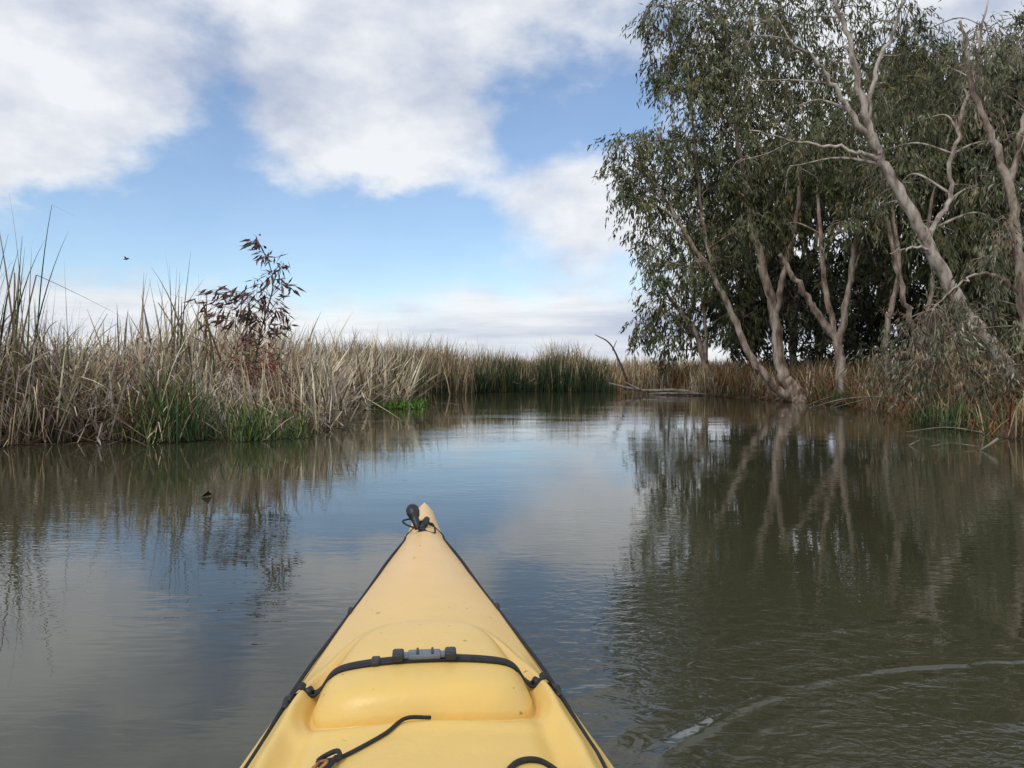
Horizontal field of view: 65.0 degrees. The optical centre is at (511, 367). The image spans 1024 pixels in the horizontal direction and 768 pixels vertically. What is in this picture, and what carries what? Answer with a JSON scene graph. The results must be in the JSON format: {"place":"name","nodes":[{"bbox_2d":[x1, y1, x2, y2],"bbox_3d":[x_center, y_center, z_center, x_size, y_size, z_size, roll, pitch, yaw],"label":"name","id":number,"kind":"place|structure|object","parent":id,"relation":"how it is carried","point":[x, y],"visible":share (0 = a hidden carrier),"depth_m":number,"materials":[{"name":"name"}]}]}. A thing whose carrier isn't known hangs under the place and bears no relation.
{"place":"outdoors","nodes":[
{"label":"outdoors","id":0,"kind":"place"},
{"bbox_2d":[0,391,1023,767],"bbox_3d":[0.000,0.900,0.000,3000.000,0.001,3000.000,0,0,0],"label":"river water","id":1,"kind":"structure","parent":0,"point":[678,581],"depth_m":3.55,"materials":[{"name":"grey liquid"}]},
{"bbox_2d":[0,195,341,446],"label":"reed bank","id":2,"kind":"structure","parent":1,"relation":"on","point":[8,436],"depth_m":10.13,"materials":[{"name":"beige plant"}]},
{"bbox_2d":[240,502,613,767],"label":"kayak","id":3,"kind":"object","parent":1,"relation":"on","point":[425,657],"visible":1,"depth_m":1.36,"materials":[{"name":"yellow plastic"}]},
{"bbox_2d":[341,337,614,403],"bbox_3d":[-1.791,-0.053,26.190,6.703,1.885,15.117,0,0,29],"label":"bulrush clump","id":4,"kind":"object","parent":1,"relation":"on","point":[546,380],"visible":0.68,"depth_m":29.53,"materials":[{"name":"green plant"}]},
{"bbox_2d":[47,324,955,408],"bbox_3d":[-4.771,-0.368,42.362,70.381,2.515,55.483,0,0,0],"label":"reed bed","id":5,"kind":"object","parent":1,"relation":"on","point":[643,375],"visible":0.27,"depth_m":28.02,"materials":[{"name":"beige plant"}]},
{"bbox_2d":[595,334,630,386],"bbox_3d":[3.520,-0.223,27.998,1.254,1.879,0.097,0,0,0],"label":"dead branch","id":6,"kind":"object","parent":1,"relation":"on","point":[622,369],"visible":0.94,"depth_m":27.97,"materials":[{"name":"grey wood"}]},
{"bbox_2d":[694,354,1023,441],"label":"bank grass","id":7,"kind":"structure","parent":1,"relation":"on","point":[965,416],"depth_m":12.84,"materials":[{"name":"green plant"}]},
{"bbox_2d":[0,0,1023,366],"label":"sky","id":8,"kind":"structure","parent":0,"point":[426,166],"materials":[{"name":"blue"}]},
{"bbox_2d":[72,385,1023,439],"bbox_3d":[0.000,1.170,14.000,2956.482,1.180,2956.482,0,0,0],"label":"ground","id":9,"kind":"structure","parent":0,"point":[536,391],"depth_m":23.76,"materials":[{"name":"brown soil"}]},
{"bbox_2d":[2,331,331,424],"bbox_3d":[-4.990,0.200,11.857,4.695,1.509,2.504,0,0,0],"label":"red leaved shrub","id":10,"kind":"object","parent":9,"relation":"on","point":[246,360],"visible":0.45,"depth_m":11.84,"materials":[{"name":"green plant"}]},
{"bbox_2d":[0,352,427,443],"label":"sedge tussock","id":11,"kind":"object","parent":9,"relation":"on","point":[244,430],"visible":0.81,"depth_m":9.82,"materials":[{"name":"green plant"}]},
{"bbox_2d":[0,274,446,445],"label":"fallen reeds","id":12,"kind":"object","parent":9,"relation":"on","point":[343,385],"visible":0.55,"depth_m":12.72,"materials":[{"name":"beige plant"}]},
{"bbox_2d":[183,234,305,391],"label":"gum sapling","id":13,"kind":"object","parent":9,"relation":"on","point":[243,318],"visible":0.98,"depth_m":12.15,"materials":[{"name":"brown plant"}]},
{"bbox_2d":[4,392,998,449],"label":"driftwood sticks","id":14,"kind":"object","parent":9,"relation":"on","point":[983,448],"visible":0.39,"depth_m":10.67,"materials":[{"name":"brown wood"}]},
{"bbox_2d":[608,380,709,395],"bbox_3d":[4.770,0.689,26.807,3.908,0.513,0.458,0,0,40],"label":"fallen log","id":15,"kind":"object","parent":9,"relation":"on","point":[669,391],"visible":0.95,"depth_m":26.45,"materials":[{"name":"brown wood"}]},
{"bbox_2d":[619,224,785,382],"bbox_3d":[6.534,-1.973,27.199,5.903,6.065,4.150,0,0,0],"label":"eucalyptus tree","id":16,"kind":"object","parent":9,"relation":"on","point":[682,320],"visible":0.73,"depth_m":26.87,"materials":[{"name":"green plant"}]},
{"bbox_2d":[587,0,874,402],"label":"eucalyptus tree","id":17,"kind":"object","parent":9,"relation":"on","point":[715,82],"visible":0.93,"depth_m":20.86,"materials":[{"name":"green plant"}]},
{"bbox_2d":[667,168,836,366],"bbox_3d":[8.694,-3.212,29.843,6.194,8.460,6.351,0,0,0],"label":"eucalyptus tree","id":18,"kind":"object","parent":9,"relation":"on","point":[716,330],"visible":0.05,"depth_m":29.41,"materials":[{"name":"green plant"}]},
{"bbox_2d":[700,124,908,368],"bbox_3d":[9.827,-3.774,27.241,6.989,9.552,5.623,0,0,0],"label":"eucalyptus tree","id":19,"kind":"object","parent":9,"relation":"on","point":[834,276],"visible":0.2,"depth_m":26.94,"materials":[{"name":"green plant"}]},
{"bbox_2d":[761,74,897,359],"bbox_3d":[12.249,-5.001,30.872,7.345,12.025,7.015,0,0,0],"label":"eucalyptus tree","id":20,"kind":"object","parent":9,"relation":"on","point":[842,235],"visible":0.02,"depth_m":30.74,"materials":[{"name":"green plant"}]},
{"bbox_2d":[738,20,984,403],"bbox_3d":[8.893,-3.965,20.215,5.762,9.946,4.981,0,0,0],"label":"eucalyptus tree","id":21,"kind":"object","parent":9,"relation":"on","point":[859,232],"visible":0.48,"depth_m":19.92,"materials":[{"name":"green plant"}]},
{"bbox_2d":[714,0,1023,387],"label":"eucalyptus tree","id":22,"kind":"object","parent":9,"relation":"on","point":[941,269],"visible":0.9,"depth_m":14.67,"materials":[{"name":"green plant"}]},
{"bbox_2d":[751,247,1023,426],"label":"understorey shrubs","id":23,"kind":"object","parent":9,"relation":"on","point":[856,339],"visible":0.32,"depth_m":22.64,"materials":[{"name":"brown plant"}]},
{"bbox_2d":[801,21,987,357],"bbox_3d":[12.238,-4.881,25.538,6.204,11.780,6.700,0,0,22],"label":"eucalyptus tree","id":24,"kind":"object","parent":9,"relation":"on","point":[874,260],"visible":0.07,"depth_m":25.23,"materials":[{"name":"green plant"}]},
{"bbox_2d":[813,42,985,381],"bbox_3d":[9.915,-3.367,19.770,4.773,8.776,3.424,0,0,-32],"label":"eucalyptus tree","id":25,"kind":"object","parent":9,"relation":"on","point":[897,267],"visible":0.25,"depth_m":18.97,"materials":[{"name":"green plant"}]},
{"bbox_2d":[839,1,1023,422],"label":"eucalyptus tree","id":26,"kind":"object","parent":9,"relation":"on","point":[929,343],"visible":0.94,"depth_m":12.50,"materials":[{"name":"green plant"}]},
{"bbox_2d":[862,51,1023,374],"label":"eucalyptus tree","id":27,"kind":"object","parent":9,"relation":"on","point":[1008,308],"visible":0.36,"depth_m":19.16,"materials":[{"name":"green plant"}]},
{"bbox_2d":[882,42,1021,257],"bbox_3d":[15.620,-4.797,25.988,7.307,11.611,6.491,0,0,0],"label":"eucalyptus tree","id":28,"kind":"object","parent":9,"relation":"on","point":[981,234],"depth_m":25.52,"materials":[{"name":"green plant"}]},
{"bbox_2d":[922,14,1023,340],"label":"eucalyptus tree","id":29,"kind":"object","parent":9,"relation":"on","point":[985,75],"visible":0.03,"depth_m":21.54,"materials":[{"name":"green plant"}]}
]}

